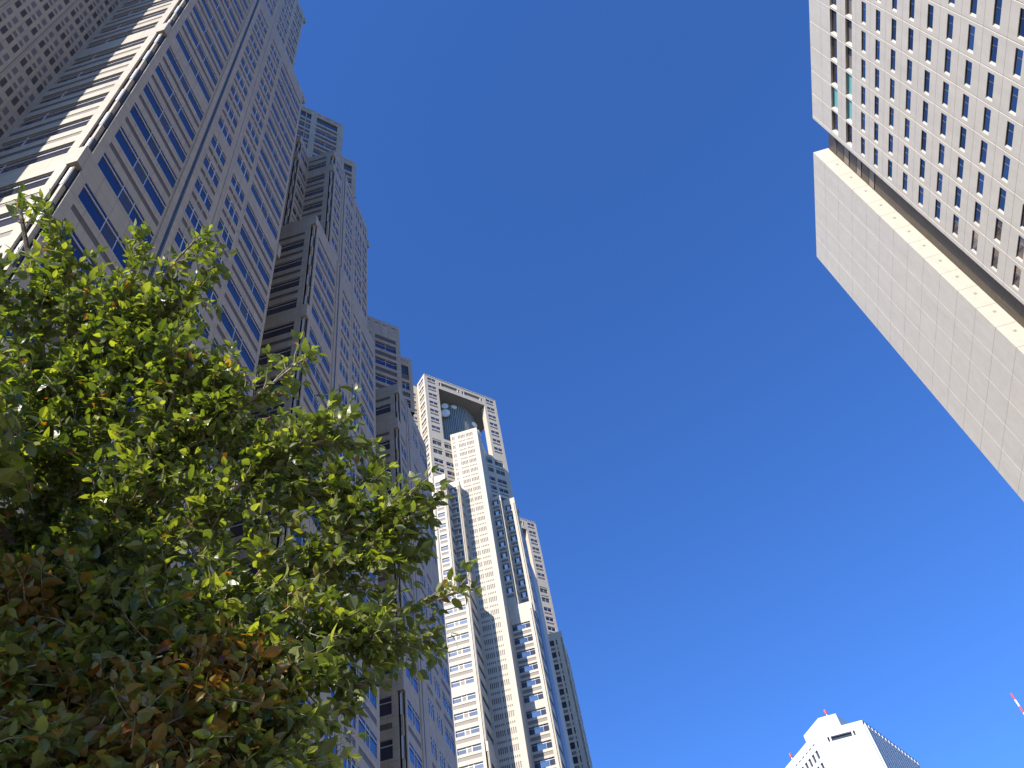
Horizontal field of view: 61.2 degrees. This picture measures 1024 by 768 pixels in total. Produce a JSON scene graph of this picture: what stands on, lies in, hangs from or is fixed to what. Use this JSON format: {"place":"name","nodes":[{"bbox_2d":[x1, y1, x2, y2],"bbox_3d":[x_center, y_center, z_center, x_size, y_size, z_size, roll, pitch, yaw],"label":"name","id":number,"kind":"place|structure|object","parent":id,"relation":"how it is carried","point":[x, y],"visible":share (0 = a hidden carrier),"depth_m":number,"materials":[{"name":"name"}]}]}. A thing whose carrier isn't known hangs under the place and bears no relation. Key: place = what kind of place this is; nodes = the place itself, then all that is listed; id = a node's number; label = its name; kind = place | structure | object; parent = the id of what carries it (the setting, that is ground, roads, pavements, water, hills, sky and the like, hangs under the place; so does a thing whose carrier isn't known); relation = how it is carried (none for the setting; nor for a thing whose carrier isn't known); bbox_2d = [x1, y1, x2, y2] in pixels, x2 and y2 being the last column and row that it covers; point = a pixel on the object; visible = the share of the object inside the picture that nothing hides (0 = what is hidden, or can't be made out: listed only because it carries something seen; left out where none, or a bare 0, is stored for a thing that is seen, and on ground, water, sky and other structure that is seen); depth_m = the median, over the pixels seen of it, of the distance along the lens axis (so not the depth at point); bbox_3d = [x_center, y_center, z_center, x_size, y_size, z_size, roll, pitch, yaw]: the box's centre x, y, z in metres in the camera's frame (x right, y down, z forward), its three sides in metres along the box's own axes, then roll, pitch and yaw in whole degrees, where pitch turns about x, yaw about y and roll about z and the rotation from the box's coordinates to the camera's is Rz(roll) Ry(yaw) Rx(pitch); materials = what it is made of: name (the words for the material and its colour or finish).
{"place":"outdoors","nodes":[
{"label":"outdoors","id":0,"kind":"place"},
{"bbox_2d":[0,0,457,767],"bbox_3d":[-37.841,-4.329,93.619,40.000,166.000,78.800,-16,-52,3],"label":"office tower","id":1,"kind":"structure","parent":0,"point":[172,122],"depth_m":69.32,"materials":[{"name":"concrete"}]},
{"bbox_2d":[5,325,45,351],"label":"window","id":2,"kind":"structure","parent":1,"relation":"in","point":[8,332],"depth_m":34.74,"materials":[{"name":"blue glass"}]},
{"bbox_2d":[0,173,52,198],"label":"window","id":3,"kind":"structure","parent":1,"relation":"in","point":[40,181],"depth_m":43.84,"materials":[{"name":"grey glass"}]},
{"bbox_2d":[0,143,72,173],"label":"window","id":4,"kind":"structure","parent":1,"relation":"in","point":[62,150],"depth_m":47.03,"materials":[{"name":"grey glass"}]},
{"bbox_2d":[0,117,91,151],"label":"window","id":5,"kind":"structure","parent":1,"relation":"in","point":[83,122],"depth_m":50.25,"materials":[{"name":"grey glass"}]},
{"bbox_2d":[19,94,107,127],"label":"window","id":6,"kind":"structure","parent":1,"relation":"in","point":[98,99],"depth_m":53.42,"materials":[{"name":"grey glass"}]},
{"bbox_2d":[39,73,121,104],"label":"window","id":7,"kind":"structure","parent":1,"relation":"in","point":[116,77],"depth_m":56.60,"materials":[{"name":"grey glass"}]},
{"bbox_2d":[60,217,120,312],"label":"window","id":8,"kind":"structure","parent":1,"relation":"in","point":[76,243],"depth_m":42.07,"materials":[{"name":"blue glass"}]},
{"bbox_2d":[57,55,134,83],"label":"window","id":9,"kind":"structure","parent":1,"relation":"in","point":[129,58],"depth_m":59.77,"materials":[{"name":"grey glass"}]},
{"bbox_2d":[78,182,136,272],"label":"window","id":10,"kind":"structure","parent":1,"relation":"in","point":[86,196],"depth_m":45.35,"materials":[{"name":"blue glass"}]},
{"bbox_2d":[73,38,146,64],"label":"window","id":11,"kind":"structure","parent":1,"relation":"in","point":[143,40],"depth_m":62.96,"materials":[{"name":"grey glass"}]},
{"bbox_2d":[98,153,153,243],"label":"window","id":12,"kind":"structure","parent":1,"relation":"in","point":[107,168],"depth_m":48.61,"materials":[{"name":"blue glass"}]},
{"bbox_2d":[124,395,139,420],"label":"window","id":13,"kind":"structure","parent":1,"relation":"in","point":[130,397],"depth_m":42.78,"materials":[{"name":"blue glass"}]},
{"bbox_2d":[115,126,165,215],"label":"window","id":14,"kind":"structure","parent":1,"relation":"in","point":[122,138],"depth_m":52.03,"materials":[{"name":"blue glass"}]},
{"bbox_2d":[130,102,176,188],"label":"window","id":15,"kind":"structure","parent":1,"relation":"in","point":[135,111],"depth_m":55.21,"materials":[{"name":"blue glass"}]},
{"bbox_2d":[143,81,186,162],"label":"window","id":16,"kind":"structure","parent":1,"relation":"in","point":[148,90],"depth_m":58.37,"materials":[{"name":"blue glass"}]},
{"bbox_2d":[163,258,184,292],"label":"window","id":17,"kind":"structure","parent":1,"relation":"in","point":[164,270],"depth_m":52.81,"materials":[{"name":"blue glass"}]},
{"bbox_2d":[155,63,195,140],"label":"window","id":18,"kind":"structure","parent":1,"relation":"in","point":[159,70],"depth_m":61.56,"materials":[{"name":"blue glass"}]},
{"bbox_2d":[166,46,203,120],"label":"window","id":19,"kind":"structure","parent":1,"relation":"in","point":[170,54],"depth_m":64.75,"materials":[{"name":"blue glass"}]},
{"bbox_2d":[176,31,210,101],"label":"window","id":20,"kind":"structure","parent":1,"relation":"in","point":[179,37],"depth_m":67.90,"materials":[{"name":"blue glass"}]},
{"bbox_2d":[178,546,212,577],"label":"window","id":21,"kind":"structure","parent":1,"relation":"in","point":[188,551],"depth_m":44.21,"materials":[{"name":"blue glass"}]},
{"bbox_2d":[184,17,217,85],"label":"window","id":22,"kind":"structure","parent":1,"relation":"in","point":[187,22],"depth_m":71.10,"materials":[{"name":"blue glass"}]},
{"bbox_2d":[0,0,454,767],"bbox_3d":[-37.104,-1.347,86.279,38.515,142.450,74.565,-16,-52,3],"label":"other windows","id":23,"kind":"structure","parent":1,"relation":"in","point":[180,239],"depth_m":83.55,"materials":[{"name":"blue glass"}]},
{"bbox_2d":[211,337,248,403],"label":"window","id":24,"kind":"structure","parent":1,"relation":"in","point":[214,345],"depth_m":56.26,"materials":[{"name":"blue glass"}]},
{"bbox_2d":[220,303,254,371],"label":"window","id":25,"kind":"structure","parent":1,"relation":"in","point":[226,319],"depth_m":60.07,"materials":[{"name":"blue glass"}]},
{"bbox_2d":[227,275,260,340],"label":"window","id":26,"kind":"structure","parent":1,"relation":"in","point":[231,285],"depth_m":63.21,"materials":[{"name":"blue glass"}]},
{"bbox_2d":[236,612,253,624],"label":"window","id":27,"kind":"structure","parent":1,"relation":"in","point":[252,621],"depth_m":53.15,"materials":[{"name":"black glass"}]},
{"bbox_2d":[234,247,265,312],"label":"window","id":28,"kind":"structure","parent":1,"relation":"in","point":[238,259],"depth_m":66.36,"materials":[{"name":"blue glass"}]},
{"bbox_2d":[230,511,270,537],"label":"window","id":29,"kind":"structure","parent":1,"relation":"in","point":[237,528],"depth_m":59.79,"materials":[{"name":"black glass"}]},
{"bbox_2d":[243,556,262,575],"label":"window","id":30,"kind":"structure","parent":1,"relation":"in","point":[253,570],"depth_m":56.36,"materials":[{"name":"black glass"}]},
{"bbox_2d":[240,223,269,285],"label":"window","id":31,"kind":"structure","parent":1,"relation":"in","point":[243,232],"depth_m":69.51,"materials":[{"name":"blue glass"}]},
{"bbox_2d":[246,202,273,260],"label":"window","id":32,"kind":"structure","parent":1,"relation":"in","point":[249,210],"depth_m":72.69,"materials":[{"name":"blue glass"}]},
{"bbox_2d":[250,403,283,421],"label":"window","id":33,"kind":"structure","parent":1,"relation":"in","point":[272,411],"depth_m":69.44,"materials":[{"name":"black glass"}]},
{"bbox_2d":[253,375,287,393],"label":"window","id":34,"kind":"structure","parent":1,"relation":"in","point":[261,384],"depth_m":72.61,"materials":[{"name":"black glass"}]},
{"bbox_2d":[258,347,290,365],"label":"window","id":35,"kind":"structure","parent":1,"relation":"in","point":[263,359],"depth_m":75.71,"materials":[{"name":"black glass"}]},
{"bbox_2d":[262,322,293,339],"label":"window","id":36,"kind":"structure","parent":1,"relation":"in","point":[285,328],"depth_m":78.83,"materials":[{"name":"black glass"}]},
{"bbox_2d":[266,299,296,315],"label":"window","id":37,"kind":"structure","parent":1,"relation":"in","point":[291,304],"depth_m":82.00,"materials":[{"name":"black glass"}]},
{"bbox_2d":[270,277,299,293],"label":"window","id":38,"kind":"structure","parent":1,"relation":"in","point":[294,282],"depth_m":85.16,"materials":[{"name":"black glass"}]},
{"bbox_2d":[273,258,301,272],"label":"window","id":39,"kind":"structure","parent":1,"relation":"in","point":[297,262],"depth_m":88.36,"materials":[{"name":"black glass"}]},
{"bbox_2d":[281,239,303,252],"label":"window","id":40,"kind":"structure","parent":1,"relation":"in","point":[300,243],"depth_m":91.50,"materials":[{"name":"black glass"}]},
{"bbox_2d":[293,532,310,547],"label":"window","id":41,"kind":"structure","parent":1,"relation":"in","point":[300,539],"depth_m":60.91,"materials":[{"name":"blue glass"}]},
{"bbox_2d":[359,715,376,757],"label":"window","id":42,"kind":"structure","parent":1,"relation":"in","point":[371,743],"depth_m":63.01,"materials":[{"name":"blue glass"}]},
{"bbox_2d":[377,487,390,497],"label":"window","id":43,"kind":"structure","parent":1,"relation":"in","point":[388,489],"depth_m":98.14,"materials":[{"name":"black glass"}]},
{"bbox_2d":[378,440,389,449],"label":"window","id":44,"kind":"structure","parent":1,"relation":"in","point":[386,444],"depth_m":104.57,"materials":[{"name":"black glass"}]},
{"bbox_2d":[379,697,391,716],"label":"window","id":45,"kind":"structure","parent":1,"relation":"in","point":[385,705],"depth_m":74.78,"materials":[{"name":"black glass"}]},
{"bbox_2d":[380,739,392,761],"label":"window","id":46,"kind":"structure","parent":1,"relation":"in","point":[386,747],"depth_m":71.57,"materials":[{"name":"black glass"}]},
{"bbox_2d":[0,182,482,767],"bbox_3d":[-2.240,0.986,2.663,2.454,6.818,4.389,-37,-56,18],"label":"street tree","id":47,"kind":"object","parent":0,"point":[112,654],"visible":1,"depth_m":4.02,"materials":[{"name":"green plant"}]},
{"bbox_2d":[413,374,592,767],"bbox_3d":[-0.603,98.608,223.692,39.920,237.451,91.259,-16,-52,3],"label":"office tower","id":48,"kind":"structure","parent":0,"point":[515,702],"depth_m":225.40,"materials":[{"name":"white concrete"}]},
{"bbox_2d":[447,593,462,599],"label":"window","id":49,"kind":"structure","parent":48,"relation":"in","point":[456,595],"depth_m":212.53,"materials":[{"name":"blue glass"}]},
{"bbox_2d":[445,605,465,614],"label":"window","id":50,"kind":"structure","parent":48,"relation":"in","point":[455,609],"depth_m":209.34,"materials":[{"name":"blue glass"}]},
{"bbox_2d":[446,618,467,627],"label":"window","id":51,"kind":"structure","parent":48,"relation":"in","point":[452,624],"depth_m":206.19,"materials":[{"name":"blue glass"}]},
{"bbox_2d":[448,632,468,641],"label":"window","id":52,"kind":"structure","parent":48,"relation":"in","point":[464,635],"depth_m":203.02,"materials":[{"name":"blue glass"}]},
{"bbox_2d":[449,647,470,656],"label":"window","id":53,"kind":"structure","parent":48,"relation":"in","point":[467,649],"depth_m":199.85,"materials":[{"name":"blue glass"}]},
{"bbox_2d":[450,661,471,671],"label":"window","id":54,"kind":"structure","parent":48,"relation":"in","point":[469,664],"depth_m":196.70,"materials":[{"name":"blue glass"}]},
{"bbox_2d":[452,677,473,687],"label":"window","id":55,"kind":"structure","parent":48,"relation":"in","point":[469,680],"depth_m":193.54,"materials":[{"name":"blue glass"}]},
{"bbox_2d":[453,693,475,703],"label":"window","id":56,"kind":"structure","parent":48,"relation":"in","point":[470,696],"depth_m":190.37,"materials":[{"name":"blue glass"}]},
{"bbox_2d":[454,709,477,719],"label":"window","id":57,"kind":"structure","parent":48,"relation":"in","point":[473,712],"depth_m":187.17,"materials":[{"name":"blue glass"}]},
{"bbox_2d":[456,726,479,737],"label":"window","id":58,"kind":"structure","parent":48,"relation":"in","point":[475,729],"depth_m":183.98,"materials":[{"name":"blue glass"}]},
{"bbox_2d":[457,743,481,755],"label":"window","id":59,"kind":"structure","parent":48,"relation":"in","point":[476,747],"depth_m":180.86,"materials":[{"name":"blue glass"}]},
{"bbox_2d":[460,762,483,767],"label":"window","id":60,"kind":"structure","parent":48,"relation":"in","point":[477,765],"depth_m":177.84,"materials":[{"name":"blue glass"}]},
{"bbox_2d":[413,377,581,761],"bbox_3d":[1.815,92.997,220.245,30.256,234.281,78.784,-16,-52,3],"label":"other windows","id":61,"kind":"structure","parent":48,"relation":"in","point":[505,566],"depth_m":251.16,"materials":[{"name":"blue glass"}]},
{"bbox_2d":[512,621,530,631],"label":"window","id":62,"kind":"structure","parent":48,"relation":"in","point":[527,624],"depth_m":216.70,"materials":[{"name":"blue glass"}]},
{"bbox_2d":[514,635,532,644],"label":"window","id":63,"kind":"structure","parent":48,"relation":"in","point":[528,638],"depth_m":213.57,"materials":[{"name":"blue glass"}]},
{"bbox_2d":[517,648,535,658],"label":"window","id":64,"kind":"structure","parent":48,"relation":"in","point":[530,652],"depth_m":210.36,"materials":[{"name":"blue glass"}]},
{"bbox_2d":[519,662,537,672],"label":"window","id":65,"kind":"structure","parent":48,"relation":"in","point":[532,666],"depth_m":207.20,"materials":[{"name":"blue glass"}]},
{"bbox_2d":[521,677,540,687],"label":"window","id":66,"kind":"structure","parent":48,"relation":"in","point":[534,681],"depth_m":203.99,"materials":[{"name":"blue glass"}]},
{"bbox_2d":[524,692,543,702],"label":"window","id":67,"kind":"structure","parent":48,"relation":"in","point":[537,696],"depth_m":200.83,"materials":[{"name":"blue glass"}]},
{"bbox_2d":[526,707,546,718],"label":"window","id":68,"kind":"structure","parent":48,"relation":"in","point":[535,713],"depth_m":197.71,"materials":[{"name":"blue glass"}]},
{"bbox_2d":[529,723,548,734],"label":"window","id":69,"kind":"structure","parent":48,"relation":"in","point":[545,727],"depth_m":194.55,"materials":[{"name":"blue glass"}]},
{"bbox_2d":[531,740,552,751],"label":"window","id":70,"kind":"structure","parent":48,"relation":"in","point":[547,744],"depth_m":191.35,"materials":[{"name":"blue glass"}]},
{"bbox_2d":[534,757,555,767],"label":"window","id":71,"kind":"structure","parent":48,"relation":"in","point":[550,761],"depth_m":188.18,"materials":[{"name":"blue glass"}]},
{"bbox_2d":[293,0,1023,767],"label":"sky","id":72,"kind":"structure","parent":0,"point":[593,221],"materials":[{"name":"blue"}]},
{"bbox_2d":[785,709,920,767],"bbox_3d":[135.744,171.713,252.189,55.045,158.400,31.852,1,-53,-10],"label":"white tower","id":73,"kind":"structure","parent":0,"point":[834,741],"depth_m":296.42,"materials":[{"name":"concrete"}]},
{"bbox_2d":[809,0,1023,501],"bbox_3d":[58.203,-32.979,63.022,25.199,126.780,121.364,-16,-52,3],"label":"precast office building","id":74,"kind":"structure","parent":0,"point":[918,110],"depth_m":105.59,"materials":[{"name":"concrete"}]},
{"bbox_2d":[832,10,836,32],"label":"window","id":75,"kind":"structure","parent":74,"relation":"in","point":[834,18],"depth_m":118.31,"materials":[{"name":"blue glass"}]},
{"bbox_2d":[832,36,836,58],"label":"window","id":76,"kind":"structure","parent":74,"relation":"in","point":[834,41],"depth_m":120.57,"materials":[{"name":"blue glass"}]},
{"bbox_2d":[833,63,836,83],"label":"window","id":77,"kind":"structure","parent":74,"relation":"in","point":[834,65],"depth_m":122.85,"materials":[{"name":"blue glass"}]},
{"bbox_2d":[833,87,837,108],"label":"window","id":78,"kind":"structure","parent":74,"relation":"in","point":[835,96],"depth_m":125.11,"materials":[{"name":"teal glass"}]},
{"bbox_2d":[833,111,837,130],"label":"window","id":79,"kind":"structure","parent":74,"relation":"in","point":[835,115],"depth_m":127.22,"materials":[{"name":"blue glass"}]},
{"bbox_2d":[844,146,848,165],"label":"window","id":80,"kind":"structure","parent":74,"relation":"in","point":[846,152],"depth_m":132.13,"materials":[{"name":"grey glass"}]},
{"bbox_2d":[847,0,851,14],"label":"window","id":81,"kind":"structure","parent":74,"relation":"in","point":[849,2],"depth_m":112.68,"materials":[{"name":"grey glass"}]},
{"bbox_2d":[847,19,851,42],"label":"window","id":82,"kind":"structure","parent":74,"relation":"in","point":[849,23],"depth_m":114.58,"materials":[{"name":"grey glass"}]},
{"bbox_2d":[847,47,851,69],"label":"window","id":83,"kind":"structure","parent":74,"relation":"in","point":[849,53],"depth_m":116.77,"materials":[{"name":"grey glass"}]},
{"bbox_2d":[848,74,851,94],"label":"window","id":84,"kind":"structure","parent":74,"relation":"in","point":[849,76],"depth_m":119.02,"materials":[{"name":"teal glass"}]},
{"bbox_2d":[848,99,851,119],"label":"window","id":85,"kind":"structure","parent":74,"relation":"in","point":[849,102],"depth_m":121.30,"materials":[{"name":"teal glass"}]},
{"bbox_2d":[848,124,851,143],"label":"window","id":86,"kind":"structure","parent":74,"relation":"in","point":[849,126],"depth_m":123.58,"materials":[{"name":"blue glass"}]},
{"bbox_2d":[856,157,860,176],"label":"window","id":87,"kind":"structure","parent":74,"relation":"in","point":[858,163],"depth_m":128.91,"materials":[{"name":"grey glass"}]},
{"bbox_2d":[862,86,864,104],"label":"window","id":88,"kind":"structure","parent":74,"relation":"in","point":[863,89],"depth_m":115.38,"materials":[{"name":"blue glass"}]},
{"bbox_2d":[862,112,864,129],"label":"window","id":89,"kind":"structure","parent":74,"relation":"in","point":[863,115],"depth_m":117.60,"materials":[{"name":"blue glass"}]},
{"bbox_2d":[862,138,864,154],"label":"window","id":90,"kind":"structure","parent":74,"relation":"in","point":[863,140],"depth_m":119.83,"materials":[{"name":"blue glass"}]},
{"bbox_2d":[862,2,865,22],"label":"window","id":91,"kind":"structure","parent":74,"relation":"in","point":[863,4],"depth_m":108.71,"materials":[{"name":"blue glass"}]},
{"bbox_2d":[862,31,865,50],"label":"window","id":92,"kind":"structure","parent":74,"relation":"in","point":[863,33],"depth_m":110.92,"materials":[{"name":"blue glass"}]},
{"bbox_2d":[862,59,865,77],"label":"window","id":93,"kind":"structure","parent":74,"relation":"in","point":[863,62],"depth_m":113.18,"materials":[{"name":"blue glass"}]},
{"bbox_2d":[869,168,873,188],"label":"window","id":94,"kind":"structure","parent":74,"relation":"in","point":[871,174],"depth_m":125.58,"materials":[{"name":"grey glass"}]},
{"bbox_2d":[874,148,877,165],"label":"window","id":95,"kind":"structure","parent":74,"relation":"in","point":[875,151],"depth_m":116.88,"materials":[{"name":"blue glass"}]},
{"bbox_2d":[875,123,877,140],"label":"window","id":96,"kind":"structure","parent":74,"relation":"in","point":[876,125],"depth_m":114.61,"materials":[{"name":"blue glass"}]},
{"bbox_2d":[875,69,878,87],"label":"window","id":97,"kind":"structure","parent":74,"relation":"in","point":[877,71],"depth_m":110.15,"materials":[{"name":"blue glass"}]},
{"bbox_2d":[875,96,878,115],"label":"window","id":98,"kind":"structure","parent":74,"relation":"in","point":[876,98],"depth_m":112.37,"materials":[{"name":"blue glass"}]},
{"bbox_2d":[876,10,879,30],"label":"window","id":99,"kind":"structure","parent":74,"relation":"in","point":[878,12],"depth_m":105.78,"materials":[{"name":"blue glass"}]},
{"bbox_2d":[876,40,879,60],"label":"window","id":100,"kind":"structure","parent":74,"relation":"in","point":[877,42],"depth_m":107.89,"materials":[{"name":"blue glass"}]},
{"bbox_2d":[888,160,891,177],"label":"window","id":101,"kind":"structure","parent":74,"relation":"in","point":[890,163],"depth_m":113.76,"materials":[{"name":"blue glass"}]},
{"bbox_2d":[889,134,892,152],"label":"window","id":102,"kind":"structure","parent":74,"relation":"in","point":[890,136],"depth_m":111.45,"materials":[{"name":"blue glass"}]},
{"bbox_2d":[890,107,893,125],"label":"window","id":103,"kind":"structure","parent":74,"relation":"in","point":[891,109],"depth_m":109.15,"materials":[{"name":"blue glass"}]},
{"bbox_2d":[890,79,894,98],"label":"window","id":104,"kind":"structure","parent":74,"relation":"in","point":[892,81],"depth_m":106.95,"materials":[{"name":"blue glass"}]},
{"bbox_2d":[891,49,895,70],"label":"window","id":105,"kind":"structure","parent":74,"relation":"in","point":[893,53],"depth_m":104.80,"materials":[{"name":"blue glass"}]},
{"bbox_2d":[892,18,895,40],"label":"window","id":106,"kind":"structure","parent":74,"relation":"in","point":[893,20],"depth_m":102.52,"materials":[{"name":"blue glass"}]},
{"bbox_2d":[893,0,896,9],"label":"window","id":107,"kind":"structure","parent":74,"relation":"in","point":[894,1],"depth_m":100.66,"materials":[{"name":"blue glass"}]},
{"bbox_2d":[903,173,907,190],"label":"window","id":108,"kind":"structure","parent":74,"relation":"in","point":[905,175],"depth_m":110.58,"materials":[{"name":"blue glass"}]},
{"bbox_2d":[904,146,908,165],"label":"window","id":109,"kind":"structure","parent":74,"relation":"in","point":[906,151],"depth_m":108.37,"materials":[{"name":"blue glass"}]},
{"bbox_2d":[905,118,909,138],"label":"window","id":110,"kind":"structure","parent":74,"relation":"in","point":[907,125],"depth_m":106.10,"materials":[{"name":"blue glass"}]},
{"bbox_2d":[906,90,910,109],"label":"window","id":111,"kind":"structure","parent":74,"relation":"in","point":[908,101],"depth_m":103.76,"materials":[{"name":"blue glass"}]},
{"bbox_2d":[907,59,911,80],"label":"window","id":112,"kind":"structure","parent":74,"relation":"in","point":[909,75],"depth_m":101.56,"materials":[{"name":"blue glass"}]},
{"bbox_2d":[908,28,913,50],"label":"window","id":113,"kind":"structure","parent":74,"relation":"in","point":[911,31],"depth_m":99.33,"materials":[{"name":"blue glass"}]},
{"bbox_2d":[910,0,914,18],"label":"window","id":114,"kind":"structure","parent":74,"relation":"in","point":[912,2],"depth_m":97.21,"materials":[{"name":"blue glass"}]},
{"bbox_2d":[919,186,923,204],"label":"window","id":115,"kind":"structure","parent":74,"relation":"in","point":[921,190],"depth_m":107.36,"materials":[{"name":"blue glass"}]},
{"bbox_2d":[920,159,924,178],"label":"window","id":116,"kind":"structure","parent":74,"relation":"in","point":[922,169],"depth_m":105.10,"materials":[{"name":"blue glass"}]},
{"bbox_2d":[921,130,926,151],"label":"window","id":117,"kind":"structure","parent":74,"relation":"in","point":[924,134],"depth_m":102.87,"materials":[{"name":"blue glass"}]},
{"bbox_2d":[923,101,927,122],"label":"window","id":118,"kind":"structure","parent":74,"relation":"in","point":[925,110],"depth_m":100.61,"materials":[{"name":"blue glass"}]},
{"bbox_2d":[924,70,929,92],"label":"window","id":119,"kind":"structure","parent":74,"relation":"in","point":[927,74],"depth_m":98.38,"materials":[{"name":"blue glass"}]},
{"bbox_2d":[926,38,931,61],"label":"window","id":120,"kind":"structure","parent":74,"relation":"in","point":[929,42],"depth_m":96.17,"materials":[{"name":"blue glass"}]},
{"bbox_2d":[928,4,933,27],"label":"window","id":121,"kind":"structure","parent":74,"relation":"in","point":[930,13],"depth_m":93.94,"materials":[{"name":"blue glass"}]},
{"bbox_2d":[935,199,940,219],"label":"window","id":122,"kind":"structure","parent":74,"relation":"in","point":[938,205],"depth_m":104.19,"materials":[{"name":"blue glass"}]},
{"bbox_2d":[937,172,942,192],"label":"window","id":123,"kind":"structure","parent":74,"relation":"in","point":[939,184],"depth_m":101.97,"materials":[{"name":"blue glass"}]},
{"bbox_2d":[939,143,944,164],"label":"window","id":124,"kind":"structure","parent":74,"relation":"in","point":[941,154],"depth_m":99.71,"materials":[{"name":"blue glass"}]},
{"bbox_2d":[941,113,946,134],"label":"window","id":125,"kind":"structure","parent":74,"relation":"in","point":[944,118],"depth_m":97.47,"materials":[{"name":"blue glass"}]},
{"bbox_2d":[943,82,948,104],"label":"window","id":126,"kind":"structure","parent":74,"relation":"in","point":[946,86],"depth_m":95.24,"materials":[{"name":"blue glass"}]},
{"bbox_2d":[945,49,950,72],"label":"window","id":127,"kind":"structure","parent":74,"relation":"in","point":[948,53],"depth_m":93.01,"materials":[{"name":"blue glass"}]},
{"bbox_2d":[947,14,953,38],"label":"window","id":128,"kind":"structure","parent":74,"relation":"in","point":[950,18],"depth_m":90.72,"materials":[{"name":"blue glass"}]},
{"bbox_2d":[953,214,958,234],"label":"window","id":129,"kind":"structure","parent":74,"relation":"in","point":[956,220],"depth_m":101.03,"materials":[{"name":"blue glass"}]},
{"bbox_2d":[955,187,960,207],"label":"window","id":130,"kind":"structure","parent":74,"relation":"in","point":[958,191],"depth_m":98.79,"materials":[{"name":"blue glass"}]},
{"bbox_2d":[957,157,963,178],"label":"window","id":131,"kind":"structure","parent":74,"relation":"in","point":[961,162],"depth_m":96.55,"materials":[{"name":"blue glass"}]},
{"bbox_2d":[960,126,965,149],"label":"window","id":132,"kind":"structure","parent":74,"relation":"in","point":[963,131],"depth_m":94.31,"materials":[{"name":"blue glass"}]},
{"bbox_2d":[962,94,968,117],"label":"window","id":133,"kind":"structure","parent":74,"relation":"in","point":[966,99],"depth_m":92.08,"materials":[{"name":"blue glass"}]},
{"bbox_2d":[965,60,971,84],"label":"window","id":134,"kind":"structure","parent":74,"relation":"in","point":[968,65],"depth_m":89.84,"materials":[{"name":"blue glass"}]},
{"bbox_2d":[968,25,974,50],"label":"window","id":135,"kind":"structure","parent":74,"relation":"in","point":[971,28],"depth_m":87.57,"materials":[{"name":"blue glass"}]},
{"bbox_2d":[971,0,977,13],"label":"window","id":136,"kind":"structure","parent":74,"relation":"in","point":[974,2],"depth_m":85.69,"materials":[{"name":"blue glass"}]},
{"bbox_2d":[972,230,977,251],"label":"window","id":137,"kind":"structure","parent":74,"relation":"in","point":[975,236],"depth_m":97.86,"materials":[{"name":"grey glass"}]},
{"bbox_2d":[974,202,980,223],"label":"window","id":138,"kind":"structure","parent":74,"relation":"in","point":[978,207],"depth_m":95.67,"materials":[{"name":"blue glass"}]},
{"bbox_2d":[977,172,983,193],"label":"window","id":139,"kind":"structure","parent":74,"relation":"in","point":[981,177],"depth_m":93.39,"materials":[{"name":"blue glass"}]},
{"bbox_2d":[980,140,987,164],"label":"window","id":140,"kind":"structure","parent":74,"relation":"in","point":[984,145],"depth_m":91.15,"materials":[{"name":"blue glass"}]},
{"bbox_2d":[983,107,990,131],"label":"window","id":141,"kind":"structure","parent":74,"relation":"in","point":[987,112],"depth_m":88.89,"materials":[{"name":"blue glass"}]},
{"bbox_2d":[986,73,994,97],"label":"window","id":142,"kind":"structure","parent":74,"relation":"in","point":[990,85],"depth_m":86.65,"materials":[{"name":"blue glass"}]},
{"bbox_2d":[990,36,997,62],"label":"window","id":143,"kind":"structure","parent":74,"relation":"in","point":[994,45],"depth_m":84.42,"materials":[{"name":"blue glass"}]},
{"bbox_2d":[992,248,998,268],"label":"window","id":144,"kind":"structure","parent":74,"relation":"in","point":[995,252],"depth_m":94.66,"materials":[{"name":"grey glass"}]},
{"bbox_2d":[994,0,1001,25],"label":"window","id":145,"kind":"structure","parent":74,"relation":"in","point":[998,5],"depth_m":82.24,"materials":[{"name":"blue glass"}]},
{"bbox_2d":[995,218,1002,240],"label":"window","id":146,"kind":"structure","parent":74,"relation":"in","point":[999,223],"depth_m":92.47,"materials":[{"name":"grey glass"}]},
{"bbox_2d":[998,188,1005,210],"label":"window","id":147,"kind":"structure","parent":74,"relation":"in","point":[1002,197],"depth_m":90.20,"materials":[{"name":"blue glass"}]},
{"bbox_2d":[1002,155,1009,179],"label":"window","id":148,"kind":"structure","parent":74,"relation":"in","point":[1006,163],"depth_m":87.97,"materials":[{"name":"blue glass"}]},
{"bbox_2d":[1006,121,1013,146],"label":"window","id":149,"kind":"structure","parent":74,"relation":"in","point":[1010,130],"depth_m":85.74,"materials":[{"name":"blue glass"}]},
{"bbox_2d":[1010,86,1018,112],"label":"window","id":150,"kind":"structure","parent":74,"relation":"in","point":[1014,95],"depth_m":83.49,"materials":[{"name":"blue glass"}]},
{"bbox_2d":[1013,265,1020,287],"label":"window","id":151,"kind":"structure","parent":74,"relation":"in","point":[1017,273],"depth_m":91.52,"materials":[{"name":"grey glass"}]},
{"bbox_2d":[1014,48,1022,75],"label":"window","id":152,"kind":"structure","parent":74,"relation":"in","point":[1019,53],"depth_m":81.25,"materials":[{"name":"blue glass"}]},
{"bbox_2d":[1017,236,1023,259],"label":"window","id":153,"kind":"structure","parent":74,"relation":"in","point":[1020,252],"depth_m":89.33,"materials":[{"name":"grey glass"}]},
{"bbox_2d":[1018,8,1023,36],"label":"window","id":154,"kind":"structure","parent":74,"relation":"in","point":[1021,26],"depth_m":79.27,"materials":[{"name":"blue glass"}]},
{"bbox_2d":[1021,206,1023,226],"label":"window","id":155,"kind":"structure","parent":74,"relation":"in","point":[1022,222],"depth_m":87.57,"materials":[{"name":"blue glass"}]},
{"bbox_2d":[1010,693,1023,713],"bbox_3d":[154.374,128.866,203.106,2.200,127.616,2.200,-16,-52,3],"label":"radio mast","id":156,"kind":"object","parent":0,"point":[1019,706],"visible":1,"depth_m":250.64,"materials":[{"name":"white metal"}]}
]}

